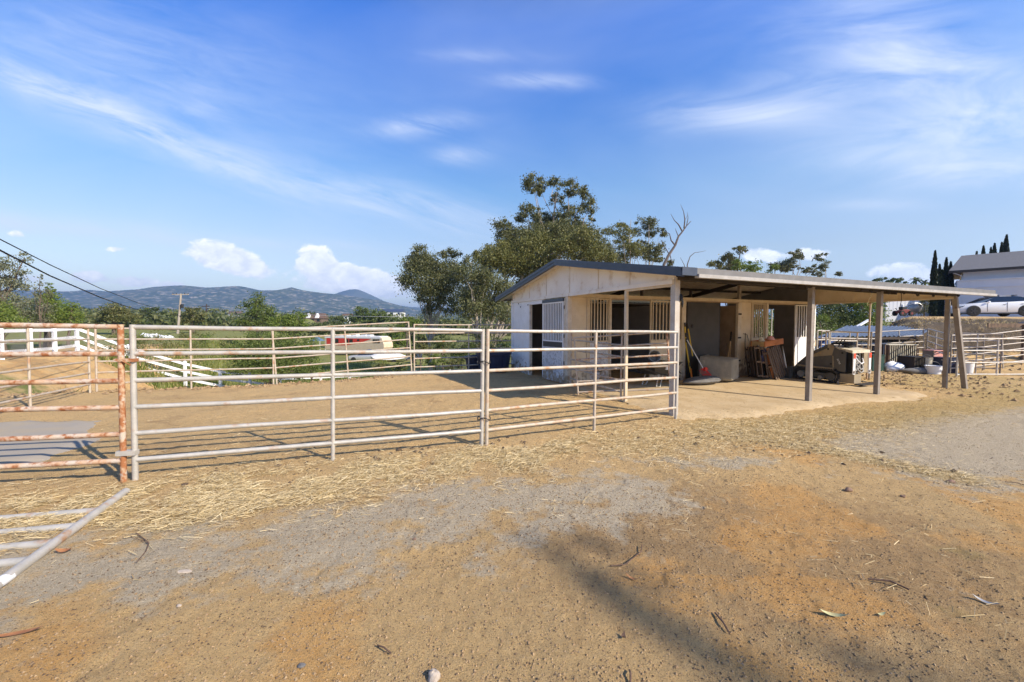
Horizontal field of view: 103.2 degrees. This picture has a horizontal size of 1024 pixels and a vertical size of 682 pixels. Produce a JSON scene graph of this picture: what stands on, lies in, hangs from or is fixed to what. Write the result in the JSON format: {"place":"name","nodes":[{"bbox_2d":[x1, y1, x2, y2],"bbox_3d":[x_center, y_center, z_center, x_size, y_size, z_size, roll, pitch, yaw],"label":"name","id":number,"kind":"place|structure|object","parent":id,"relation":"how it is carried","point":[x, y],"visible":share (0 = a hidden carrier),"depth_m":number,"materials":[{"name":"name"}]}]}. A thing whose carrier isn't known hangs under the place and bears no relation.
{"place":"outdoors","nodes":[
{"label":"outdoors","id":0,"kind":"place"},
{"bbox_2d":[0,249,176,319],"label":"power cable","id":1,"kind":"object","parent":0,"point":[64,281],"visible":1,"depth_m":12.39,"materials":[{"name":"black plastic"}]},
{"bbox_2d":[0,239,178,315],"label":"power cable","id":2,"kind":"object","parent":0,"point":[69,273],"visible":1,"depth_m":14.33,"materials":[{"name":"black plastic"}]},
{"bbox_2d":[1,285,473,319],"bbox_3d":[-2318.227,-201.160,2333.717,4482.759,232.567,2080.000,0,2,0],"label":"hills","id":3,"kind":"structure","parent":0,"point":[290,299],"depth_m":2023.35,"materials":[{"name":"green plant"}]},
{"bbox_2d":[336,289,494,315],"bbox_3d":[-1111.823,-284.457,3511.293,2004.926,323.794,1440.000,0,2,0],"label":"peak","id":4,"kind":"structure","parent":0,"point":[356,293],"depth_m":3451.64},
{"bbox_2d":[0,314,1023,681],"bbox_3d":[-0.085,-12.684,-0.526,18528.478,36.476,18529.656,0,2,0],"label":"ground","id":5,"kind":"structure","parent":0,"point":[878,520],"depth_m":2.98,"materials":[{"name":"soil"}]},
{"bbox_2d":[0,299,33,350],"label":"shrub","id":6,"kind":"object","parent":5,"relation":"on","point":[10,313],"visible":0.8,"depth_m":23.96,"materials":[{"name":"green plant"}]},
{"bbox_2d":[0,251,35,321],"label":"loose tree","id":7,"kind":"object","parent":5,"relation":"on","point":[10,283],"visible":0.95,"depth_m":26.83,"materials":[{"name":"green plant"}]},
{"bbox_2d":[0,289,61,332],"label":"shrub","id":8,"kind":"object","parent":5,"relation":"on","point":[22,306],"visible":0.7,"depth_m":26.04,"materials":[{"name":"green plant"}]},
{"bbox_2d":[32,274,52,347],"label":"sapling","id":9,"kind":"object","parent":5,"relation":"on","point":[39,290],"visible":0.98,"depth_m":24.90,"materials":[{"name":"green plant"}]},
{"bbox_2d":[2,290,87,347],"bbox_3d":[-34.416,-1.627,28.878,9.102,4.419,3.730,0,2,0],"label":"leafy tree","id":10,"kind":"object","parent":5,"relation":"on","point":[45,333],"visible":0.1,"depth_m":28.92,"materials":[{"name":"green plant"}]},
{"bbox_2d":[0,328,90,405],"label":"pipe fence","id":11,"kind":"object","parent":5,"relation":"on","point":[30,396],"visible":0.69,"depth_m":7.80,"materials":[{"name":"white metal"}]},
{"bbox_2d":[0,420,99,463],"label":"concrete pad","id":12,"kind":"object","parent":5,"relation":"on","point":[25,451],"visible":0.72,"depth_m":5.18,"materials":[{"name":"grey concrete"}]},
{"bbox_2d":[37,282,66,346],"bbox_3d":[-31.466,-1.718,28.073,2.215,4.723,1.942,0,2,0],"label":"conifer","id":13,"kind":"object","parent":5,"relation":"on","point":[52,301],"visible":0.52,"depth_m":27.85,"materials":[{"name":"green plant"}]},
{"bbox_2d":[0,488,129,588],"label":"fallen fence","id":14,"kind":"object","parent":5,"relation":"on","point":[20,565],"visible":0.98,"depth_m":2.93,"materials":[{"name":"white metal"}]},
{"bbox_2d":[50,301,84,344],"bbox_3d":[-29.577,-1.065,26.889,1.936,3.210,1.886,2,3,39],"label":"shrub","id":15,"kind":"object","parent":5,"relation":"on","point":[69,318],"visible":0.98,"depth_m":26.94,"materials":[{"name":"green plant"}]},
{"bbox_2d":[0,322,138,482],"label":"pipe fence","id":16,"kind":"object","parent":5,"relation":"on","point":[123,452],"visible":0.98,"depth_m":3.85,"materials":[{"name":"metal"}]},
{"bbox_2d":[84,301,144,334],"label":"leafy tree","id":17,"kind":"object","parent":5,"relation":"on","point":[114,312],"visible":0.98,"depth_m":61.35,"materials":[{"name":"green plant"}]},
{"bbox_2d":[94,328,273,391],"bbox_3d":[-8.133,0.446,10.282,3.664,1.564,0.057,0,2,-24],"label":"pipe fence","id":18,"kind":"object","parent":5,"relation":"on","point":[190,338],"visible":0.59,"depth_m":10.24,"materials":[{"name":"white metal"}]},
{"bbox_2d":[175,306,208,332],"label":"leafy tree","id":19,"kind":"object","parent":5,"relation":"on","point":[193,313],"visible":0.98,"depth_m":69.66,"materials":[{"name":"green plant"}]},
{"bbox_2d":[113,332,297,386],"bbox_3d":[-18.825,1.920,30.590,37.300,5.231,15.528,2,3,42],"label":"hillside scrub","id":20,"kind":"object","parent":5,"relation":"on","point":[206,336],"visible":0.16,"depth_m":29.16,"materials":[{"name":"green plant"}]},
{"bbox_2d":[0,328,415,386],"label":"white rail fence","id":21,"kind":"object","parent":5,"relation":"on","point":[77,346],"visible":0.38,"depth_m":21.98,"materials":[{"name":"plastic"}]},
{"bbox_2d":[98,330,371,385],"bbox_3d":[-18.254,1.705,30.848,22.710,6.309,31.506,-1,2,-19],"label":"dry scrub","id":22,"kind":"object","parent":5,"relation":"on","point":[175,345],"visible":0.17,"depth_m":30.16,"materials":[{"name":"green plant"}]},
{"bbox_2d":[97,336,398,389],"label":"slope grass","id":23,"kind":"structure","parent":5,"relation":"on","point":[144,364],"depth_m":31.38,"materials":[{"name":"green plant"}]},
{"bbox_2d":[233,291,286,362],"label":"leafy tree","id":24,"kind":"object","parent":5,"relation":"on","point":[255,310],"visible":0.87,"depth_m":43.61,"materials":[{"name":"green plant"}]},
{"bbox_2d":[218,322,319,383],"bbox_3d":[-15.329,1.705,24.859,6.933,5.755,5.138,0,2,0],"label":"shrub","id":25,"kind":"object","parent":5,"relation":"on","point":[244,363],"visible":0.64,"depth_m":24.33,"materials":[{"name":"green plant"}]},
{"bbox_2d":[43,305,510,347],"bbox_3d":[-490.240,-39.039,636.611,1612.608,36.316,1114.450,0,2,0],"label":"distant woods","id":26,"kind":"object","parent":5,"relation":"on","point":[222,318],"visible":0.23,"depth_m":106.42,"materials":[{"name":"green plant"}]},
{"bbox_2d":[267,311,309,373],"bbox_3d":[-21.833,0.408,40.016,3.927,6.934,2.591,1,2,12],"label":"leafy tree","id":27,"kind":"object","parent":5,"relation":"on","point":[287,320],"visible":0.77,"depth_m":39.67,"materials":[{"name":"green plant"}]},
{"bbox_2d":[129,325,484,480],"bbox_3d":[-2.046,0.619,4.637,3.616,1.565,0.060,0,2,-22],"label":"pipe fence","id":28,"kind":"object","parent":5,"relation":"on","point":[135,406],"visible":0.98,"depth_m":4.47,"materials":[{"name":"white metal"}]},
{"bbox_2d":[300,335,327,379],"bbox_3d":[-12.723,2.048,26.315,3.929,4.880,1.832,2,3,34],"label":"shrub","id":29,"kind":"object","parent":5,"relation":"on","point":[317,360],"visible":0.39,"depth_m":26.58,"materials":[{"name":"green plant"}]},
{"bbox_2d":[304,313,328,323],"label":"distant house","id":30,"kind":"structure","parent":5,"relation":"on","point":[318,317],"depth_m":210.11,"materials":[{"name":"white wood"}]},
{"bbox_2d":[309,315,349,335],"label":"leafy tree","id":31,"kind":"object","parent":5,"relation":"on","point":[340,318],"visible":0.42,"depth_m":90.27,"materials":[{"name":"green plant"}]},
{"bbox_2d":[271,321,411,383],"bbox_3d":[-4.787,0.309,11.733,3.670,1.564,0.057,-4,4,-23],"label":"pipe fence","id":32,"kind":"object","parent":5,"relation":"on","point":[346,361],"visible":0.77,"depth_m":11.72,"materials":[{"name":"white metal"}]},
{"bbox_2d":[325,334,392,349],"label":"motorhome","id":33,"kind":"object","parent":5,"relation":"on","point":[365,338],"visible":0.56,"depth_m":68.81,"materials":[{"name":"beige paint"}]},
{"bbox_2d":[347,306,397,325],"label":"leafy tree","id":34,"kind":"object","parent":5,"relation":"on","point":[360,314],"visible":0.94,"depth_m":128.96,"materials":[{"name":"green plant"}]},
{"bbox_2d":[371,354,407,361],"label":"covered boat","id":35,"kind":"object","parent":5,"relation":"on","point":[375,356],"visible":0.59,"depth_m":57.30,"materials":[{"name":"fabric"}]},
{"bbox_2d":[381,324,410,349],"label":"leafy tree","id":36,"kind":"object","parent":5,"relation":"on","point":[392,334],"visible":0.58,"depth_m":71.88,"materials":[{"name":"green plant"}]},
{"bbox_2d":[396,316,421,360],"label":"leafy tree","id":37,"kind":"object","parent":5,"relation":"on","point":[412,321],"visible":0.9,"depth_m":59.88,"materials":[{"name":"green plant"}]},
{"bbox_2d":[390,243,466,370],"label":"gum tree","id":38,"kind":"object","parent":5,"relation":"on","point":[431,284],"visible":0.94,"depth_m":40.02,"materials":[{"name":"green plant"}]},
{"bbox_2d":[428,668,440,681],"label":"stone","id":39,"kind":"object","parent":5,"relation":"on","point":[434,674],"visible":1,"depth_m":1.84,"materials":[{"name":"white stone"}]},
{"bbox_2d":[423,354,446,369],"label":"shrub","id":40,"kind":"object","parent":5,"relation":"on","point":[433,362],"visible":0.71,"depth_m":23.00,"materials":[{"name":"green plant"}]},
{"bbox_2d":[430,334,455,369],"bbox_3d":[-4.662,1.828,27.179,2.127,4.803,1.440,-1,3,-24],"label":"shrub","id":41,"kind":"object","parent":5,"relation":"on","point":[439,345],"visible":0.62,"depth_m":27.00,"materials":[{"name":"green plant"}]},
{"bbox_2d":[413,324,510,370],"bbox_3d":[-1.407,0.234,13.201,3.544,1.565,0.056,-1,2,-23],"label":"pipe fence","id":42,"kind":"object","parent":5,"relation":"on","point":[468,341],"visible":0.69,"depth_m":12.98,"materials":[{"name":"white metal"}]},
{"bbox_2d":[448,337,477,369],"bbox_3d":[-3.068,1.986,25.138,1.738,4.455,1.689,1,3,26],"label":"shrub","id":43,"kind":"object","parent":5,"relation":"on","point":[471,345],"visible":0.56,"depth_m":24.88,"materials":[{"name":"green plant"}]},
{"bbox_2d":[448,254,514,347],"bbox_3d":[-1.831,-1.014,30.845,6.221,10.443,8.778,0,2,0],"label":"gum tree","id":44,"kind":"object","parent":5,"relation":"on","point":[476,301],"visible":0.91,"depth_m":28.94,"materials":[{"name":"green plant"}]},
{"bbox_2d":[469,323,499,354],"bbox_3d":[-1.810,1.574,26.086,2.689,5.445,1.983,0,2,0],"label":"shrub","id":45,"kind":"object","parent":5,"relation":"on","point":[479,338],"visible":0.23,"depth_m":25.89,"materials":[{"name":"green plant"}]},
{"bbox_2d":[476,351,511,372],"bbox_3d":[-0.590,0.671,13.139,1.166,0.644,0.905,0,2,0],"label":"stock tub","id":46,"kind":"object","parent":5,"relation":"on","point":[499,359],"visible":0.48,"depth_m":12.80,"materials":[{"name":"blue plastic"}]},
{"bbox_2d":[0,368,1023,400],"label":"clods","id":47,"kind":"object","parent":5,"relation":"on","point":[312,381],"visible":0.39,"depth_m":11.24,"materials":[{"name":"soil"}]},
{"bbox_2d":[0,376,1023,638],"bbox_3d":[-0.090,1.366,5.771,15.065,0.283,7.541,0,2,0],"label":"loose straw","id":48,"kind":"object","parent":5,"relation":"on","point":[230,495],"visible":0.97,"depth_m":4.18,"materials":[{"name":"beige plant"}]},
{"bbox_2d":[471,224,618,345],"bbox_3d":[2.403,-2.686,33.775,13.199,13.511,7.185,0,2,0],"label":"gum tree","id":49,"kind":"object","parent":5,"relation":"on","point":[528,257],"visible":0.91,"depth_m":32.52,"materials":[{"name":"green plant"}]},
{"bbox_2d":[487,168,623,262],"bbox_3d":[3.748,-6.798,37.199,12.898,17.903,7.706,-1,3,-25],"label":"gum tree","id":50,"kind":"object","parent":5,"relation":"on","point":[552,224],"visible":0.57,"depth_m":36.14,"materials":[{"name":"green plant"}]},
{"bbox_2d":[181,420,966,487],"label":"dung clods","id":51,"kind":"object","parent":5,"relation":"on","point":[524,442],"visible":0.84,"depth_m":5.06,"materials":[{"name":"brown soil"}]},
{"bbox_2d":[485,329,678,445],"bbox_3d":[1.260,0.611,6.167,3.643,1.564,0.059,0,2,-28],"label":"pipe fence","id":52,"kind":"object","parent":5,"relation":"on","point":[594,383],"visible":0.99,"depth_m":6.00,"materials":[{"name":"white metal"}]},
{"bbox_2d":[601,222,651,263],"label":"gum tree","id":53,"kind":"object","parent":5,"relation":"on","point":[628,246],"visible":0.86,"depth_m":45.50,"materials":[{"name":"green plant"}]},
{"bbox_2d":[633,216,674,265],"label":"gum tree","id":54,"kind":"object","parent":5,"relation":"on","point":[654,254],"visible":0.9,"depth_m":47.55,"materials":[{"name":"green plant"}]},
{"bbox_2d":[662,204,690,265],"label":"dead tree","id":55,"kind":"object","parent":5,"relation":"on","point":[670,252],"visible":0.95,"depth_m":43.53,"materials":[{"name":"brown wood"}]},
{"bbox_2d":[706,245,748,305],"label":"leafy tree","id":56,"kind":"object","parent":5,"relation":"on","point":[728,258],"visible":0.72,"depth_m":58.82,"materials":[{"name":"green plant"}]},
{"bbox_2d":[495,259,996,415],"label":"horse barn","id":57,"kind":"structure","parent":5,"relation":"on","point":[558,294],"depth_m":11.62,"materials":[{"name":"white wood"}]},
{"bbox_2d":[542,298,563,382],"bbox_3d":[1.108,-0.027,11.092,0.050,2.225,1.150,-1,3,-23],"label":"sliding door","id":58,"kind":"structure","parent":57,"relation":"in","point":[549,358],"depth_m":11.05,"materials":[{"name":"white paint"}]},
{"bbox_2d":[649,300,682,377],"bbox_3d":[4.446,-0.025,11.709,1.200,2.250,0.040,-1,3,-23],"label":"sliding door","id":59,"kind":"structure","parent":57,"relation":"in","point":[662,351],"depth_m":11.64,"materials":[{"name":"beige metal"}]},
{"bbox_2d":[685,302,720,378],"bbox_3d":[5.799,-0.014,12.302,1.355,2.300,0.062,-1,3,-24],"label":"solid door","id":60,"kind":"structure","parent":57,"relation":"in","point":[702,318],"depth_m":12.24,"materials":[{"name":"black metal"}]},
{"bbox_2d":[793,305,815,365],"bbox_3d":[10.249,-0.093,14.226,1.100,2.320,0.040,-1,3,-23],"label":"sliding door","id":61,"kind":"structure","parent":57,"relation":"in","point":[799,350],"depth_m":14.11,"materials":[{"name":"white paint"}]},
{"bbox_2d":[576,377,933,419],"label":"concrete slab","id":62,"kind":"structure","parent":5,"relation":"on","point":[768,389],"depth_m":9.29,"materials":[{"name":"beige concrete"}]},
{"bbox_2d":[570,333,622,400],"bbox_3d":[1.905,0.505,9.458,0.052,1.483,2.100,-1,3,-22],"label":"pipe fence","id":63,"kind":"object","parent":62,"relation":"on","point":[620,367],"visible":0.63,"depth_m":9.09,"materials":[{"name":"white metal"}]},
{"bbox_2d":[573,333,669,394],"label":"corral gate","id":64,"kind":"structure","parent":63,"relation":"attached to","point":[667,355],"depth_m":8.58,"materials":[{"name":"white metal"}]},
{"bbox_2d":[623,284,671,401],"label":"gate arch","id":65,"kind":"structure","parent":62,"relation":"on","point":[626,310],"depth_m":8.37,"materials":[{"name":"beige metal"}]},
{"bbox_2d":[618,360,682,386],"bbox_3d":[3.653,0.850,10.423,1.963,0.609,0.691,-1,3,-32],"label":"wheelbarrow","id":66,"kind":"object","parent":62,"relation":"on","point":[658,371],"visible":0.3,"depth_m":10.23,"materials":[{"name":"black plastic"}]},
{"bbox_2d":[682,376,720,383],"bbox_3d":[5.084,1.050,10.875,1.292,0.236,0.517,-1,3,-21],"label":"folded mat","id":67,"kind":"object","parent":62,"relation":"on","point":[704,380],"visible":1,"depth_m":10.69,"materials":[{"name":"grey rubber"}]},
{"bbox_2d":[698,355,738,380],"bbox_3d":[5.962,0.783,11.704,0.860,0.706,0.916,2,3,42],"label":"plastic tank","id":68,"kind":"object","parent":62,"relation":"on","point":[724,368],"visible":0.72,"depth_m":11.38,"materials":[{"name":"grey plastic"}]},
{"bbox_2d":[745,345,762,376],"bbox_3d":[7.501,0.632,12.611,0.150,0.974,0.975,-6,-5,14],"label":"pallet","id":69,"kind":"object","parent":62,"relation":"on","point":[756,370],"visible":0.94,"depth_m":12.44,"materials":[{"name":"brown wood"}]},
{"bbox_2d":[760,346,767,377],"bbox_3d":[7.773,0.639,12.580,0.150,0.974,0.975,-8,-6,30],"label":"pallet","id":70,"kind":"object","parent":62,"relation":"on","point":[764,376],"visible":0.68,"depth_m":12.15,"materials":[{"name":"brown wood"}]},
{"bbox_2d":[751,338,783,346],"bbox_3d":[7.904,0.044,12.574,1.040,0.169,0.428,-6,5,-30],"label":"wooden crate","id":71,"kind":"object","parent":70,"relation":"on","point":[767,343],"visible":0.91,"depth_m":12.37,"materials":[{"name":"orange wood"}]},
{"bbox_2d":[762,345,786,379],"bbox_3d":[8.075,0.658,12.448,1.060,0.994,0.150,-14,-3,-40],"label":"pallet","id":72,"kind":"object","parent":62,"relation":"on","point":[776,366],"visible":0.8,"depth_m":12.31,"materials":[{"name":"brown wood"}]},
{"bbox_2d":[783,339,872,385],"bbox_3d":[9.393,0.581,12.115,1.204,1.306,2.250,-1,3,-23],"label":"mini loader","id":73,"kind":"object","parent":62,"relation":"on","point":[844,362],"visible":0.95,"depth_m":11.53,"materials":[{"name":"grey paint"}]},
{"bbox_2d":[731,258,780,273],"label":"leafy tree","id":74,"kind":"object","parent":5,"relation":"on","point":[751,268],"visible":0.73,"depth_m":53.90,"materials":[{"name":"green plant"}]},
{"bbox_2d":[754,309,773,335],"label":"evergreen tree","id":75,"kind":"object","parent":5,"relation":"on","point":[769,322],"visible":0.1,"depth_m":30.51,"materials":[{"name":"green plant"}]},
{"bbox_2d":[766,260,792,273],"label":"gum tree","id":76,"kind":"object","parent":5,"relation":"on","point":[783,264],"visible":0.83,"depth_m":65.61,"materials":[{"name":"green plant"}]},
{"bbox_2d":[784,249,828,274],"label":"gum tree","id":77,"kind":"object","parent":5,"relation":"on","point":[797,254],"visible":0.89,"depth_m":63.97,"materials":[{"name":"green plant"}]},
{"bbox_2d":[805,260,842,304],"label":"gum tree","id":78,"kind":"object","parent":5,"relation":"on","point":[821,268],"visible":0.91,"depth_m":70.42,"materials":[{"name":"green plant"}]},
{"bbox_2d":[815,314,837,340],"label":"shrub","id":79,"kind":"object","parent":5,"relation":"on","point":[825,318],"visible":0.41,"depth_m":21.91,"materials":[{"name":"green plant"}]},
{"bbox_2d":[815,303,874,345],"bbox_3d":[21.849,-1.413,27.054,4.920,5.148,6.378,1,3,27],"label":"evergreen tree","id":80,"kind":"object","parent":5,"relation":"on","point":[840,318],"visible":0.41,"depth_m":26.38,"materials":[{"name":"green plant"}]},
{"bbox_2d":[825,331,871,378],"bbox_3d":[11.362,0.446,13.778,0.055,1.564,1.363,-1,3,-24],"label":"pipe fence","id":81,"kind":"object","parent":5,"relation":"on","point":[826,338],"visible":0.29,"depth_m":13.54,"materials":[{"name":"metal"}]},
{"bbox_2d":[843,302,893,342],"bbox_3d":[23.282,-1.526,26.537,3.580,3.462,2.597,-2,3,-39],"label":"evergreen tree","id":82,"kind":"object","parent":5,"relation":"on","point":[865,308],"visible":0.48,"depth_m":26.16,"materials":[{"name":"green plant"}]},
{"bbox_2d":[818,325,926,355],"bbox_3d":[16.419,0.250,18.257,8.274,1.906,2.180,0,2,-8],"label":"pen shelter","id":83,"kind":"object","parent":5,"relation":"on","point":[860,328],"visible":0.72,"depth_m":17.85,"materials":[{"name":"blue metal"}]},
{"bbox_2d":[884,361,904,371],"bbox_3d":[14.748,1.012,15.636,0.707,0.487,0.435,0,2,0],"label":"feed sack","id":84,"kind":"object","parent":5,"relation":"on","point":[890,366],"visible":0.76,"depth_m":15.53,"materials":[{"name":"white plastic"}]},
{"bbox_2d":[874,329,923,355],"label":"pipe fence","id":85,"kind":"object","parent":5,"relation":"on","point":[899,342],"visible":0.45,"depth_m":17.19,"materials":[{"name":"metal"}]},
{"bbox_2d":[885,344,918,362],"bbox_3d":[15.998,0.618,16.940,1.340,0.980,0.640,0,2,-6],"label":"wooden hutch","id":86,"kind":"object","parent":5,"relation":"on","point":[892,352],"visible":0.52,"depth_m":16.66,"materials":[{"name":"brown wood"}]},
{"bbox_2d":[892,304,913,315],"bbox_3d":[31.567,-2.512,32.906,1.604,0.965,0.665,0,2,-6],"label":"red garden machine","id":87,"kind":"object","parent":5,"relation":"on","point":[902,311],"visible":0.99,"depth_m":32.75,"materials":[{"name":"paint"}]},
{"bbox_2d":[860,300,951,321],"bbox_3d":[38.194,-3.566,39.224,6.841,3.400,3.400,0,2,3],"label":"car","id":88,"kind":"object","parent":5,"relation":"on","point":[893,305],"visible":0.15,"depth_m":37.86,"materials":[{"name":"white paint"}]},
{"bbox_2d":[898,367,926,373],"bbox_3d":[14.989,1.105,15.071,1.288,0.270,0.392,0,2,0],"label":"rolled tarp","id":89,"kind":"object","parent":5,"relation":"on","point":[919,370],"visible":0.81,"depth_m":14.93,"materials":[{"name":"grey plastic"}]},
{"bbox_2d":[898,356,932,368],"bbox_3d":[15.520,0.881,15.649,0.780,0.590,0.640,0,2,-6],"label":"slatted crate","id":90,"kind":"object","parent":5,"relation":"on","point":[911,361],"visible":0.59,"depth_m":15.49,"materials":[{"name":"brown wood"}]},
{"bbox_2d":[924,361,941,373],"bbox_3d":[15.424,0.983,14.853,0.509,0.474,0.501,0,2,0],"label":"pail","id":91,"kind":"object","parent":5,"relation":"on","point":[933,369],"visible":0.93,"depth_m":14.72,"materials":[{"name":"white plastic"}]},
{"bbox_2d":[928,250,938,315],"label":"cypress tree","id":92,"kind":"object","parent":5,"relation":"on","point":[933,304],"visible":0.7,"depth_m":34.73,"materials":[{"name":"green plant"}]},
{"bbox_2d":[926,328,949,360],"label":"pipe fence","id":93,"kind":"object","parent":5,"relation":"on","point":[935,343],"visible":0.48,"depth_m":16.04,"materials":[{"name":"metal"}]},
{"bbox_2d":[936,263,942,315],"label":"cypress tree","id":94,"kind":"object","parent":5,"relation":"on","point":[940,282],"visible":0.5,"depth_m":36.70,"materials":[{"name":"green plant"}]},
{"bbox_2d":[863,315,1022,352],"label":"dry bank weeds","id":95,"kind":"object","parent":5,"relation":"on","point":[922,318],"visible":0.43,"depth_m":19.67,"materials":[{"name":"plant"}]},
{"bbox_2d":[932,356,955,372],"bbox_3d":[16.408,0.902,15.450,0.540,0.580,0.540,0,2,-11],"label":"storage bin","id":96,"kind":"object","parent":5,"relation":"on","point":[940,361],"visible":0.31,"depth_m":15.27,"materials":[{"name":"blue plastic"}]},
{"bbox_2d":[943,257,949,286],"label":"cypress tree","id":97,"kind":"object","parent":5,"relation":"on","point":[946,275],"visible":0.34,"depth_m":38.04,"materials":[{"name":"green plant"}]},
{"bbox_2d":[949,334,984,373],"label":"pipe fence","id":98,"kind":"object","parent":5,"relation":"on","point":[951,355],"visible":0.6,"depth_m":15.43,"materials":[{"name":"metal"}]},
{"bbox_2d":[952,333,1002,373],"bbox_3d":[17.655,0.464,15.425,1.238,1.534,0.054,3,4,42],"label":"pipe fence","id":99,"kind":"object","parent":5,"relation":"on","point":[976,353],"visible":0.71,"depth_m":15.33,"materials":[{"name":"metal"}]},
{"bbox_2d":[948,251,1023,316],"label":"white house","id":100,"kind":"structure","parent":5,"relation":"on","point":[1001,273],"depth_m":35.19,"materials":[{"name":"paint"}]},
{"bbox_2d":[950,295,1023,316],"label":"white car","id":101,"kind":"object","parent":5,"relation":"on","point":[1004,306],"visible":0.85,"depth_m":29.71,"materials":[{"name":"white paint"}]},
{"bbox_2d":[955,338,1023,376],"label":"pen gate","id":102,"kind":"structure","parent":5,"relation":"on","point":[996,362],"depth_m":14.44,"materials":[{"name":"metal"}]},
{"bbox_2d":[982,330,1023,369],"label":"pipe fence","id":103,"kind":"object","parent":5,"relation":"on","point":[1002,349],"visible":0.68,"depth_m":16.28,"materials":[{"name":"metal"}]},
{"bbox_2d":[987,323,1023,359],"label":"timber frame","id":104,"kind":"object","parent":5,"relation":"on","point":[1008,325],"visible":0.79,"depth_m":16.76,"materials":[{"name":"brown wood"}]},
{"bbox_2d":[0,0,1023,318],"label":"sky","id":105,"kind":"structure","parent":0,"point":[306,145],"materials":[{"name":"blue"}]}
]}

